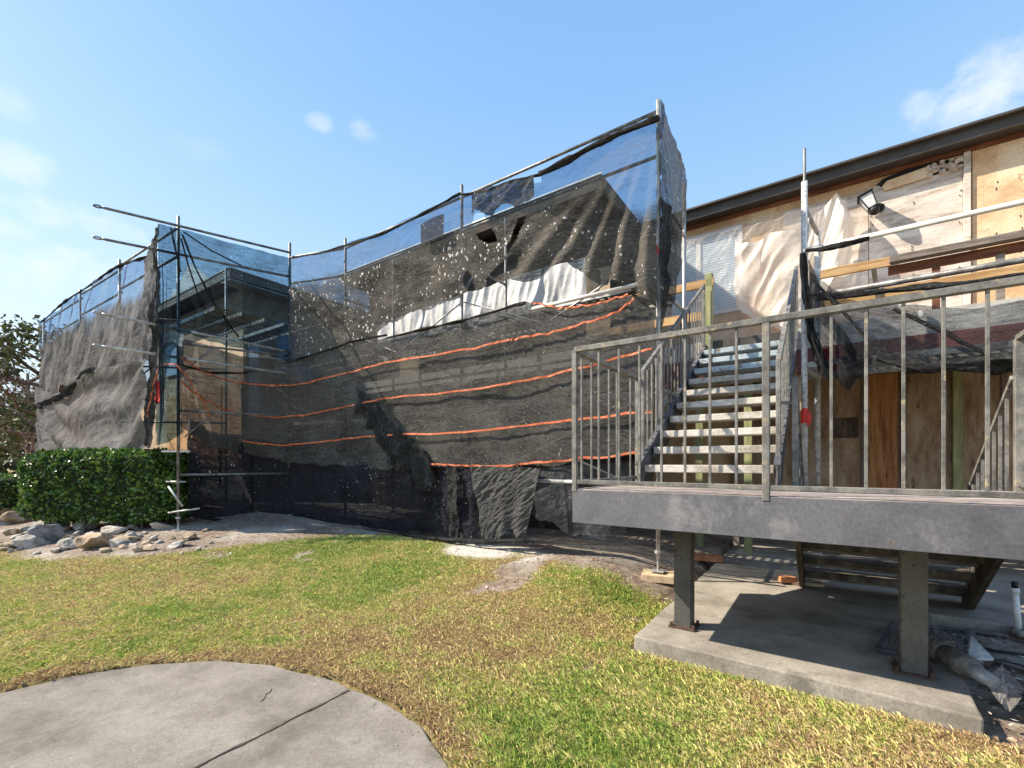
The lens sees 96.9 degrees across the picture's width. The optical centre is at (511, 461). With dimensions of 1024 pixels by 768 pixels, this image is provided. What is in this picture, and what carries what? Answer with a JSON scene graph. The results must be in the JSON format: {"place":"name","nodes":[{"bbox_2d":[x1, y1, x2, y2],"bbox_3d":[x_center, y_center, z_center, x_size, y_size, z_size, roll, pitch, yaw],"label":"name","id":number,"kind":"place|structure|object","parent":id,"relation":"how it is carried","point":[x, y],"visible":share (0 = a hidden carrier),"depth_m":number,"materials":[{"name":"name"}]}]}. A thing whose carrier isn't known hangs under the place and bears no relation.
{"place":"outdoors","nodes":[
{"label":"outdoors","id":0,"kind":"place"},
{"bbox_2d":[0,464,1023,767],"bbox_3d":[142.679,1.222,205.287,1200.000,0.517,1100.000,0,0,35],"label":"ground","id":1,"kind":"structure","parent":0,"point":[626,542],"depth_m":4.74,"materials":[{"name":"plant"}]},
{"bbox_2d":[0,473,19,509],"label":"hedge","id":2,"kind":"object","parent":1,"relation":"on","point":[9,492],"visible":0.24,"depth_m":11.13,"materials":[{"name":"green plant"}]},
{"bbox_2d":[0,416,24,473],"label":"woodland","id":3,"kind":"object","parent":1,"relation":"on","point":[5,465],"depth_m":45.03,"materials":[{"name":"green plant"}]},
{"bbox_2d":[0,511,31,523],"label":"rock","id":4,"kind":"object","parent":1,"relation":"on","point":[12,517],"visible":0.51,"depth_m":9.64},
{"bbox_2d":[10,534,51,548],"bbox_3d":[-7.713,1.272,7.298,0.464,0.239,0.425,0,0,-13],"label":"rock","id":5,"kind":"object","parent":1,"relation":"on","point":[26,541],"visible":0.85,"depth_m":7.16,"materials":[{"name":"stone"}]},
{"bbox_2d":[0,363,62,458],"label":"tree","id":6,"kind":"object","parent":1,"relation":"on","point":[25,418],"visible":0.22,"depth_m":14.29,"materials":[{"name":"green plant"}]},
{"bbox_2d":[1,357,64,443],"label":"tree","id":7,"kind":"object","parent":1,"relation":"on","point":[24,391],"visible":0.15,"depth_m":17.09,"materials":[{"name":"green plant"}]},
{"bbox_2d":[0,324,66,464],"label":"tree","id":8,"kind":"object","parent":1,"relation":"on","point":[15,395],"visible":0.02,"depth_m":24.80,"materials":[{"name":"green plant"}]},
{"bbox_2d":[27,524,63,542],"bbox_3d":[-7.703,1.234,7.475,0.280,0.430,0.455,0,0,44],"label":"rock","id":9,"kind":"object","parent":1,"relation":"on","point":[52,533],"visible":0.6,"depth_m":7.43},
{"bbox_2d":[0,314,106,461],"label":"tree","id":10,"kind":"object","parent":1,"relation":"on","point":[8,352],"visible":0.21,"depth_m":18.38,"materials":[{"name":"green plant"}]},
{"bbox_2d":[56,537,76,548],"bbox_3d":[-6.745,1.244,6.973,0.352,0.195,0.348,0,0,-19],"label":"rock","id":11,"kind":"object","parent":1,"relation":"on","point":[65,543],"visible":0.53,"depth_m":6.86,"materials":[{"name":"stone"}]},
{"bbox_2d":[79,289,80,319],"bbox_3d":[-10.139,-1.503,11.467,0.150,5.354,1.290,0,0,35],"label":"scaffold","id":12,"kind":"object","parent":1,"relation":"on","point":[79,304],"visible":0.05,"depth_m":10.99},
{"bbox_2d":[38,261,144,394],"bbox_3d":[-10.067,-2.839,10.625,8.628,2.505,0.178,0,0,35],"label":"debris net","id":13,"kind":"object","parent":12,"relation":"attached to","point":[68,352],"visible":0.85,"depth_m":9.96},
{"bbox_2d":[34,359,146,455],"bbox_3d":[-9.873,-1.089,10.351,8.622,2.064,0.219,0,0,35],"label":"debris net","id":14,"kind":"object","parent":13,"relation":"hanging from","point":[78,418],"visible":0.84,"depth_m":9.50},
{"bbox_2d":[35,367,96,408],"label":"net roll","id":15,"kind":"object","parent":14,"relation":"attached to","point":[68,390],"visible":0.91,"depth_m":10.79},
{"bbox_2d":[40,255,146,322],"bbox_3d":[-9.915,-3.856,10.485,8.367,0.396,0.074,0,0,35],"label":"net roll","id":16,"kind":"object","parent":13,"relation":"attached to","point":[122,265],"visible":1,"depth_m":9.64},
{"bbox_2d":[72,522,96,530],"bbox_3d":[-7.770,1.160,8.273,0.327,0.235,0.313,-28,15,-36],"label":"rock","id":17,"kind":"object","parent":1,"relation":"on","point":[77,526],"visible":0.69,"depth_m":8.20,"materials":[{"name":"stone"}]},
{"bbox_2d":[74,532,109,549],"bbox_3d":[-6.324,1.222,6.852,0.395,0.281,0.557,0,0,-12],"label":"rock","id":18,"kind":"object","parent":1,"relation":"on","point":[93,540],"visible":0.81,"depth_m":6.70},
{"bbox_2d":[12,446,199,531],"bbox_3d":[-7.423,0.481,8.412,3.337,1.541,1.110,0,0,6],"label":"hedge","id":19,"kind":"object","parent":1,"relation":"on","point":[88,485],"visible":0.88,"depth_m":7.98,"materials":[{"name":"green plant"}]},
{"bbox_2d":[100,525,128,534],"bbox_3d":[-6.862,1.192,7.860,0.393,0.203,0.445,0,0,-42],"label":"rock","id":20,"kind":"object","parent":1,"relation":"on","point":[115,529],"visible":0.69,"depth_m":7.74,"materials":[{"name":"stone"}]},
{"bbox_2d":[109,539,131,546],"bbox_3d":[-5.880,1.233,6.821,0.216,0.127,0.279,26,4,36],"label":"rock","id":21,"kind":"object","parent":1,"relation":"on","point":[115,543],"visible":0.72,"depth_m":6.77,"materials":[{"name":"stone"}]},
{"bbox_2d":[150,522,173,529],"bbox_3d":[-6.089,1.152,7.907,0.347,0.162,0.275,6,-22,-23],"label":"rock","id":22,"kind":"object","parent":1,"relation":"on","point":[158,526],"visible":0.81,"depth_m":7.83,"materials":[{"name":"stone"}]},
{"bbox_2d":[0,661,447,767],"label":"footpath","id":23,"kind":"structure","parent":1,"relation":"on","point":[184,715],"depth_m":2.46,"materials":[{"name":"concrete"}]},
{"bbox_2d":[193,688,349,767],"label":"path joint","id":24,"kind":"object","parent":23,"relation":"on","point":[247,741],"visible":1,"depth_m":2.40,"materials":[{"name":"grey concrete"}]},
{"bbox_2d":[173,216,291,530],"bbox_3d":[-4.985,-1.517,8.238,1.922,5.366,0.195,0,0,-33],"label":"scaffold","id":25,"kind":"object","parent":1,"relation":"on","point":[178,517],"visible":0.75,"depth_m":8.00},
{"bbox_2d":[93,236,285,276],"bbox_3d":[-5.423,-3.540,7.910,2.805,0.055,0.042,0,0,-33],"label":"guard tube","id":26,"kind":"object","parent":25,"relation":"attached to","point":[193,257],"visible":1,"depth_m":7.93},
{"bbox_2d":[140,227,157,360],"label":"debris net","id":27,"kind":"object","parent":26,"relation":"hanging from","point":[149,285],"visible":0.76,"depth_m":7.81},
{"bbox_2d":[93,344,285,373],"bbox_3d":[-5.423,-1.763,7.911,2.807,0.206,0.042,0,0,-33],"label":"guard tube","id":28,"kind":"object","parent":25,"relation":"attached to","point":[190,359],"visible":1,"depth_m":7.89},
{"bbox_2d":[155,345,183,444],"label":"debris net","id":29,"kind":"object","parent":28,"relation":"hanging from","point":[170,429],"visible":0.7,"depth_m":7.64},
{"bbox_2d":[93,311,285,351],"bbox_3d":[-5.423,-2.232,7.911,2.808,0.304,0.042,0,0,-33],"label":"guard tube","id":30,"kind":"object","parent":25,"relation":"attached to","point":[193,332],"visible":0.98,"depth_m":7.91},
{"bbox_2d":[143,224,158,447],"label":"debris net","id":31,"kind":"object","parent":30,"relation":"hanging from","point":[152,317],"visible":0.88,"depth_m":7.68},
{"bbox_2d":[93,204,289,253],"bbox_3d":[-5.423,-4.024,7.910,2.806,0.087,0.042,0,0,-33],"label":"guard tube","id":32,"kind":"object","parent":25,"relation":"attached to","point":[178,225],"visible":1,"depth_m":7.79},
{"bbox_2d":[182,306,238,329],"bbox_3d":[-5.863,-2.670,8.605,1.950,0.060,0.412,0,0,35],"label":"scaffold plank","id":33,"kind":"object","parent":25,"relation":"attached to","point":[230,314],"visible":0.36,"depth_m":8.21,"materials":[{"name":"metal"}]},
{"bbox_2d":[177,229,289,360],"bbox_3d":[-5.143,-3.049,8.403,1.734,2.322,0.862,0,0,-38],"label":"debris net","id":34,"kind":"object","parent":25,"relation":"attached to","point":[255,287],"visible":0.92,"depth_m":8.63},
{"bbox_2d":[158,224,179,444],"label":"debris net","id":35,"kind":"object","parent":34,"relation":"hanging from","point":[168,257],"visible":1,"depth_m":7.34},
{"bbox_2d":[146,363,211,416],"bbox_3d":[-5.691,-1.177,7.419,1.075,0.825,0.757,0,0,-3],"label":"safety strap","id":36,"kind":"object","parent":35,"relation":"attached to","point":[187,378],"visible":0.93,"depth_m":7.54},
{"bbox_2d":[181,234,238,336],"bbox_3d":[-5.414,-3.091,8.140,0.128,1.414,1.193,0,0,12],"label":"net roll","id":37,"kind":"object","parent":34,"relation":"attached to","point":[207,291],"visible":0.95,"depth_m":8.05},
{"bbox_2d":[206,313,263,333],"bbox_3d":[-5.638,-2.670,8.972,2.100,0.060,0.412,0,0,35],"label":"scaffold plank","id":38,"kind":"object","parent":25,"relation":"attached to","point":[252,323],"visible":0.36,"depth_m":8.60,"materials":[{"name":"metal"}]},
{"bbox_2d":[187,432,458,537],"bbox_3d":[-3.163,0.230,7.906,5.243,2.049,1.238,0,0,15],"label":"debris net","id":39,"kind":"object","parent":25,"relation":"hanging from","point":[332,493],"visible":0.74,"depth_m":8.19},
{"bbox_2d":[179,296,654,469],"bbox_3d":[-1.861,-0.993,7.008,7.826,2.259,1.422,0,0,20],"label":"debris net","id":40,"kind":"object","parent":25,"relation":"attached to","point":[548,399],"visible":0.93,"depth_m":6.75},
{"bbox_2d":[180,334,386,373],"bbox_3d":[-3.802,-1.868,8.187,3.509,0.529,1.249,0,0,2],"label":"net roll","id":41,"kind":"object","parent":40,"relation":"attached to","point":[302,357],"visible":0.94,"depth_m":8.18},
{"bbox_2d":[181,338,514,385],"bbox_3d":[-2.615,-1.573,7.395,5.856,0.309,1.372,0,0,15],"label":"safety strap","id":42,"kind":"object","parent":40,"relation":"attached to","point":[456,350],"visible":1,"depth_m":7.58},
{"bbox_2d":[353,388,433,490],"bbox_3d":[-1.921,-0.419,7.322,1.751,1.741,0.199,0,0,31],"label":"debris net","id":43,"kind":"object","parent":40,"relation":"hanging from","point":[403,451],"visible":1,"depth_m":7.27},
{"bbox_2d":[181,348,651,417],"bbox_3d":[-1.842,-1.079,6.911,7.673,0.505,1.429,0,0,20],"label":"safety strap","id":44,"kind":"object","parent":40,"relation":"attached to","point":[567,370],"visible":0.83,"depth_m":6.61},
{"bbox_2d":[243,411,650,445],"bbox_3d":[-1.704,-0.429,7.002,7.648,0.269,0.442,0,0,29],"label":"safety strap","id":45,"kind":"object","parent":40,"relation":"attached to","point":[568,420],"visible":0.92,"depth_m":6.44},
{"bbox_2d":[386,301,525,338],"bbox_3d":[-0.946,-2.053,6.684,2.726,0.089,0.082,0,0,35],"label":"net roll","id":46,"kind":"object","parent":40,"relation":"attached to","point":[426,328],"visible":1,"depth_m":6.56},
{"bbox_2d":[431,451,634,466],"bbox_3d":[0.126,-0.022,5.909,3.374,0.194,0.045,0,0,35],"label":"safety strap","id":47,"kind":"object","parent":40,"relation":"attached to","point":[588,457],"visible":0.85,"depth_m":5.78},
{"bbox_2d":[446,465,458,537],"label":"debris net","id":48,"kind":"object","parent":47,"relation":"hanging from","point":[451,473],"visible":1,"depth_m":6.55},
{"bbox_2d":[447,466,477,538],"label":"debris net","id":49,"kind":"object","parent":47,"relation":"hanging from","point":[466,507],"visible":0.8,"depth_m":6.48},
{"bbox_2d":[469,466,539,538],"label":"debris net","id":50,"kind":"object","parent":47,"relation":"hanging from","point":[505,497],"visible":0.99,"depth_m":6.01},
{"bbox_2d":[513,297,633,340],"bbox_3d":[0.679,-1.712,5.527,1.652,0.245,0.040,0,0,35],"label":"safety strap","id":51,"kind":"object","parent":40,"relation":"attached to","point":[580,323],"visible":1,"depth_m":5.46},
{"bbox_2d":[531,293,627,309],"bbox_3d":[0.774,-1.950,5.461,1.281,0.226,0.040,0,0,35],"label":"safety strap","id":52,"kind":"object","parent":40,"relation":"attached to","point":[589,305],"visible":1,"depth_m":5.42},
{"bbox_2d":[288,116,660,358],"bbox_3d":[-1.276,-2.831,6.894,6.937,2.163,0.320,0,0,33],"label":"debris net","id":53,"kind":"object","parent":25,"relation":"attached to","point":[622,250],"visible":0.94,"depth_m":6.61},
{"bbox_2d":[292,192,460,258],"bbox_3d":[-2.567,-3.926,7.816,4.458,0.345,0.063,0,0,35],"label":"net roll","id":54,"kind":"object","parent":53,"relation":"attached to","point":[421,214],"visible":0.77,"depth_m":7.31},
{"bbox_2d":[421,214,443,245],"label":"debris net","id":55,"kind":"object","parent":53,"relation":"attached to","point":[431,230],"visible":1,"depth_m":6.89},
{"bbox_2d":[528,283,637,310],"bbox_3d":[0.883,-1.992,5.476,1.600,0.051,0.048,0,0,35],"label":"guard tube","id":56,"kind":"object","parent":53,"relation":"attached to","point":[603,292],"visible":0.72,"depth_m":5.44,"materials":[{"name":"white metal"}]},
{"bbox_2d":[538,115,659,176],"bbox_3d":[0.975,-3.741,5.405,1.536,0.162,0.103,0,0,35],"label":"net roll","id":57,"kind":"object","parent":53,"relation":"attached to","point":[571,158],"visible":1,"depth_m":5.37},
{"bbox_2d":[132,275,368,490],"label":"apartment building","id":58,"kind":"structure","parent":1,"relation":"on","point":[171,444],"depth_m":13.11,"materials":[{"name":"beige paint"}]},
{"bbox_2d":[192,516,524,543],"bbox_3d":[-2.556,1.095,7.426,6.218,0.310,1.221,0,0,20],"label":"net roll","id":59,"kind":"object","parent":1,"relation":"on","point":[477,541],"visible":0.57,"depth_m":6.51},
{"bbox_2d":[460,184,510,537],"bbox_3d":[-0.424,-1.447,7.187,0.150,5.306,1.270,0,0,35],"label":"scaffold","id":60,"kind":"object","parent":1,"relation":"on","point":[504,283],"visible":0.15,"depth_m":6.84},
{"bbox_2d":[345,197,459,248],"bbox_3d":[-1.901,-3.920,7.532,2.820,0.038,0.040,0,0,35],"label":"guard tube","id":61,"kind":"object","parent":60,"relation":"attached to","point":[446,203],"visible":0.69,"depth_m":7.03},
{"bbox_2d":[555,289,646,309],"bbox_3d":[0.598,-2.050,6.161,2.750,0.060,0.392,0,0,35],"label":"scaffold plank","id":62,"kind":"object","parent":60,"relation":"on","point":[637,297],"depth_m":5.69,"materials":[{"name":"metal"}]},
{"bbox_2d":[347,172,635,533],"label":"apartment building","id":63,"kind":"structure","parent":1,"relation":"on","point":[552,507],"depth_m":7.96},
{"bbox_2d":[377,262,585,339],"bbox_3d":[-0.889,-2.683,8.546,5.029,1.142,0.181,0,0,35],"label":"plastic sheet","id":64,"kind":"object","parent":63,"relation":"attached to","point":[561,281],"visible":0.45,"depth_m":8.08,"materials":[{"name":"white"}]},
{"bbox_2d":[551,459,596,533],"bbox_3d":[1.044,0.245,7.766,0.850,2.150,0.045,0,0,35],"label":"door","id":65,"kind":"structure","parent":63,"relation":"in","point":[561,493],"depth_m":7.81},
{"bbox_2d":[586,276,609,304],"bbox_3d":[1.341,-2.506,7.105,0.409,1.088,0.024,0,0,35],"label":"tan board","id":66,"kind":"object","parent":63,"relation":"on","point":[591,286],"visible":0.12,"depth_m":7.14,"materials":[{"name":"brown wood"}]},
{"bbox_2d":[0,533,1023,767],"bbox_3d":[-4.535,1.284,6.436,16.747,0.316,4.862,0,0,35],"label":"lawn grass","id":67,"kind":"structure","parent":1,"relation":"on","point":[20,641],"depth_m":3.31,"materials":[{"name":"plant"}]},
{"bbox_2d":[12,512,1023,744],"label":"leaf litter","id":68,"kind":"object","parent":1,"relation":"on","point":[994,707],"visible":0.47,"depth_m":3.75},
{"bbox_2d":[641,569,673,583],"bbox_3d":[1.634,1.278,5.075,0.340,0.080,0.300,0,0,20],"label":"wooden pad","id":69,"kind":"object","parent":1,"relation":"on","point":[666,577],"visible":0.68,"depth_m":4.96,"materials":[{"name":"brown wood"}]},
{"bbox_2d":[649,99,685,572],"bbox_3d":[1.953,-1.366,5.535,0.150,5.348,1.270,0,0,35],"label":"scaffold","id":70,"kind":"object","parent":1,"relation":"on","point":[658,551],"visible":0.41,"depth_m":5.06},
{"bbox_2d":[462,110,655,197],"bbox_3d":[0.445,-3.920,5.901,2.895,0.038,0.040,0,0,35],"label":"guard tube","id":71,"kind":"object","parent":70,"relation":"attached to","point":[634,121],"visible":0.88,"depth_m":5.68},
{"bbox_2d":[471,175,533,215],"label":"debris net","id":72,"kind":"object","parent":71,"relation":"hanging from","point":[517,192],"visible":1,"depth_m":6.10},
{"bbox_2d":[467,155,655,228],"bbox_3d":[0.445,-3.420,5.901,2.895,0.038,0.040,0,0,35],"label":"guard tube","id":73,"kind":"object","parent":70,"relation":"attached to","point":[572,188],"visible":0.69,"depth_m":5.67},
{"bbox_2d":[537,479,600,484],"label":"guard tube","id":74,"kind":"object","parent":70,"relation":"attached to","point":[553,481],"visible":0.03,"depth_m":5.68,"materials":[{"name":"white metal"}]},
{"bbox_2d":[659,200,671,307],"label":"debris net","id":75,"kind":"object","parent":70,"relation":"hanging from","point":[665,243],"visible":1,"depth_m":4.99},
{"bbox_2d":[657,100,686,333],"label":"debris net","id":76,"kind":"object","parent":70,"relation":"attached to","point":[673,184],"visible":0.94,"depth_m":5.40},
{"bbox_2d":[695,552,722,562],"bbox_3d":[2.614,1.270,6.038,0.340,0.070,0.200,0,0,23],"label":"brick","id":77,"kind":"object","parent":1,"relation":"on","point":[709,557],"visible":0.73,"depth_m":5.97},
{"bbox_2d":[634,537,1023,738],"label":"concrete pad","id":78,"kind":"object","parent":1,"relation":"on","point":[756,618],"visible":0.55,"depth_m":3.53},
{"bbox_2d":[573,485,1023,681],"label":"stair landing","id":79,"kind":"object","parent":78,"relation":"on","point":[914,530],"visible":0.89,"depth_m":2.75,"materials":[{"name":"paint"}]},
{"bbox_2d":[635,331,798,484],"bbox_3d":[2.540,-0.769,5.267,1.210,2.035,2.996,0,0,35],"label":"stair","id":80,"kind":"object","parent":79,"relation":"on","point":[720,358],"visible":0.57,"depth_m":5.06,"materials":[{"name":"paint"}]},
{"bbox_2d":[641,284,704,480],"bbox_3d":[2.061,-1.208,5.594,0.040,2.824,2.736,0,0,35],"label":"stair railing","id":81,"kind":"object","parent":80,"relation":"attached to","point":[653,356],"visible":0.82,"depth_m":5.19,"materials":[{"name":"metal"}]},
{"bbox_2d":[776,266,797,484],"bbox_3d":[3.014,-1.198,4.932,0.040,2.804,2.736,0,0,35],"label":"stair railing","id":82,"kind":"object","parent":80,"relation":"attached to","point":[786,349],"visible":0.87,"depth_m":4.38,"materials":[{"name":"paint"}]},
{"bbox_2d":[781,376,803,485],"bbox_3d":[2.728,0.135,4.404,0.143,1.709,1.471,0,0,35],"label":"stair railing","id":83,"kind":"object","parent":79,"relation":"on","point":[797,469],"visible":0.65,"depth_m":3.81,"materials":[{"name":"paint"}]},
{"bbox_2d":[572,275,1023,500],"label":"guard railing","id":84,"kind":"object","parent":79,"relation":"on","point":[765,487],"visible":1,"depth_m":2.71,"materials":[{"name":"metal"}]},
{"bbox_2d":[791,579,823,586],"bbox_3d":[3.180,1.300,4.926,0.300,0.035,0.240,0,0,20],"label":"wooden pad","id":85,"kind":"object","parent":78,"relation":"on","point":[816,583],"visible":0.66,"depth_m":4.82,"materials":[{"name":"brown wood"}]},
{"bbox_2d":[778,575,796,582],"bbox_3d":[2.969,1.265,4.902,0.160,0.060,0.080,0,0,6],"label":"brick","id":86,"kind":"object","parent":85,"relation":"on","point":[786,579],"visible":1,"depth_m":4.87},
{"bbox_2d":[796,148,822,581],"bbox_3d":[3.430,-1.041,5.203,0.170,4.718,0.917,0,0,43],"label":"scaffold","id":87,"kind":"object","parent":78,"relation":"on","point":[807,220],"visible":0.55,"depth_m":4.92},
{"bbox_2d":[800,408,811,425],"bbox_3d":[3.186,-0.482,4.921,0.104,0.203,0.078,0,0,35],"label":"red tape","id":88,"kind":"object","parent":87,"relation":"attached to","point":[805,415],"visible":0.96,"depth_m":4.89,"materials":[{"name":"plastic"}]},
{"bbox_2d":[808,359,960,378],"bbox_3d":[4.736,-1.050,4.624,2.900,0.060,0.392,0,0,35],"label":"scaffold plank","id":89,"kind":"object","parent":87,"relation":"attached to","point":[885,369],"depth_m":5.18,"materials":[{"name":"wood"}]},
{"bbox_2d":[808,341,1012,372],"bbox_3d":[4.479,-1.050,4.255,2.900,0.060,0.392,0,0,35],"label":"scaffold plank","id":90,"kind":"object","parent":87,"relation":"on","point":[813,364],"visible":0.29,"depth_m":4.49,"materials":[{"name":"wood"}]},
{"bbox_2d":[803,199,1023,252],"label":"guard tube","id":91,"kind":"object","parent":87,"relation":"attached to","point":[1002,206],"visible":0.82,"depth_m":4.29,"materials":[{"name":"white metal"}]},
{"bbox_2d":[805,236,869,251],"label":"net roll","id":92,"kind":"object","parent":91,"relation":"attached to","point":[839,245],"visible":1,"depth_m":4.66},
{"bbox_2d":[816,257,1023,295],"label":"guard tube","id":93,"kind":"object","parent":87,"relation":"attached to","point":[985,266],"depth_m":4.31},
{"bbox_2d":[806,260,873,390],"bbox_3d":[3.389,-1.443,4.710,0.569,1.431,0.162,0,0,35],"label":"debris net","id":94,"kind":"object","parent":93,"relation":"hanging from","point":[852,373],"visible":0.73,"depth_m":4.71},
{"bbox_2d":[799,253,833,378],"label":"net roll","id":95,"kind":"object","parent":94,"relation":"attached to","point":[803,264],"visible":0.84,"depth_m":4.85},
{"bbox_2d":[809,272,1023,361],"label":"debris net","id":96,"kind":"object","parent":94,"relation":"attached to","point":[891,318],"visible":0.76,"depth_m":4.34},
{"bbox_2d":[817,283,880,354],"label":"net roll","id":97,"kind":"object","parent":96,"relation":"attached to","point":[871,343],"visible":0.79,"depth_m":4.58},
{"bbox_2d":[893,308,991,355],"bbox_3d":[4.040,-1.160,4.180,0.825,0.671,0.033,0,0,34],"label":"net roll","id":98,"kind":"object","parent":96,"relation":"attached to","point":[955,338],"visible":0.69,"depth_m":4.19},
{"bbox_2d":[875,352,1012,374],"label":"net roll","id":99,"kind":"object","parent":96,"relation":"attached to","point":[1000,364],"visible":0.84,"depth_m":4.13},
{"bbox_2d":[816,272,1023,300],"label":"net roll","id":100,"kind":"object","parent":94,"relation":"attached to","point":[876,291],"visible":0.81,"depth_m":4.35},
{"bbox_2d":[632,297,1023,552],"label":"walkway","id":101,"kind":"structure","parent":78,"relation":"on","point":[748,457],"depth_m":6.25,"materials":[{"name":"paint"}]},
{"bbox_2d":[613,272,713,349],"bbox_3d":[2.211,-2.190,7.281,1.920,1.220,0.100,0,0,35],"label":"wooden guard","id":102,"kind":"object","parent":101,"relation":"on","point":[708,281],"visible":0.41,"depth_m":6.75,"materials":[{"name":"brown wood"}]},
{"bbox_2d":[820,229,1023,307],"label":"wooden guard","id":103,"kind":"object","parent":101,"relation":"on","point":[999,252],"visible":0.65,"depth_m":5.30,"materials":[{"name":"brown wood"}]},
{"bbox_2d":[795,541,1004,609],"bbox_3d":[3.331,0.771,4.066,1.320,1.090,1.320,0,0,35],"label":"stair","id":104,"kind":"object","parent":78,"relation":"on","point":[978,578],"visible":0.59,"depth_m":4.17,"materials":[{"name":"brown wood"}]},
{"bbox_2d":[961,376,1012,585],"bbox_3d":[3.838,0.338,3.683,0.036,1.864,1.407,0,0,35],"label":"stair railing","id":105,"kind":"object","parent":104,"relation":"on","point":[1002,409],"visible":0.32,"depth_m":3.37,"materials":[{"name":"metal"}]},
{"bbox_2d":[928,636,999,687],"bbox_3d":[2.805,1.211,2.826,0.229,0.216,0.470,0,0,-4],"label":"broken pipe","id":106,"kind":"object","parent":78,"relation":"on","point":[944,651],"visible":0.87,"depth_m":2.79,"materials":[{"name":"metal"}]},
{"bbox_2d":[976,632,1023,642],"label":"stick","id":107,"kind":"object","parent":1,"relation":"on","point":[1001,637],"visible":1,"depth_m":3.52,"materials":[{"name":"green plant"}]},
{"bbox_2d":[1010,581,1021,628],"bbox_3d":[3.991,1.160,3.592,0.066,0.422,0.057,0,0,35],"label":"drain pipe","id":108,"kind":"object","parent":1,"relation":"on","point":[1015,590],"visible":0.9,"depth_m":3.58,"materials":[{"name":"white plastic"}]},
{"bbox_2d":[0,0,1023,461],"label":"sky","id":109,"kind":"structure","parent":0,"point":[310,125],"materials":[{"name":"blue"}]},
{"bbox_2d":[638,106,1023,537],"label":"apartment building","id":110,"kind":"structure","parent":0,"point":[975,165],"depth_m":6.86,"materials":[{"name":"wood"}]},
{"bbox_2d":[672,224,742,316],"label":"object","id":111,"kind":"structure","parent":110,"relation":"in","point":[714,252],"depth_m":8.31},
{"bbox_2d":[734,193,852,329],"bbox_3d":[4.536,-3.162,7.402,1.655,2.110,0.305,0,0,35],"label":"plastic sheet","id":112,"kind":"object","parent":110,"relation":"on","point":[765,267],"visible":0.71,"depth_m":7.40,"materials":[{"name":"white"}]},
{"bbox_2d":[857,188,884,214],"bbox_3d":[5.476,-3.906,6.926,0.352,0.392,0.320,0,0,35],"label":"wall lantern","id":113,"kind":"object","parent":110,"relation":"attached to","point":[867,200],"depth_m":6.84,"materials":[{"name":"black metal"}]},
{"bbox_2d":[874,621,979,661],"bbox_3d":[2.961,1.275,3.272,0.600,0.055,0.773,0,0,35],"label":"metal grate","id":114,"kind":"object","parent":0,"point":[886,633],"visible":0.45,"depth_m":3.32,"materials":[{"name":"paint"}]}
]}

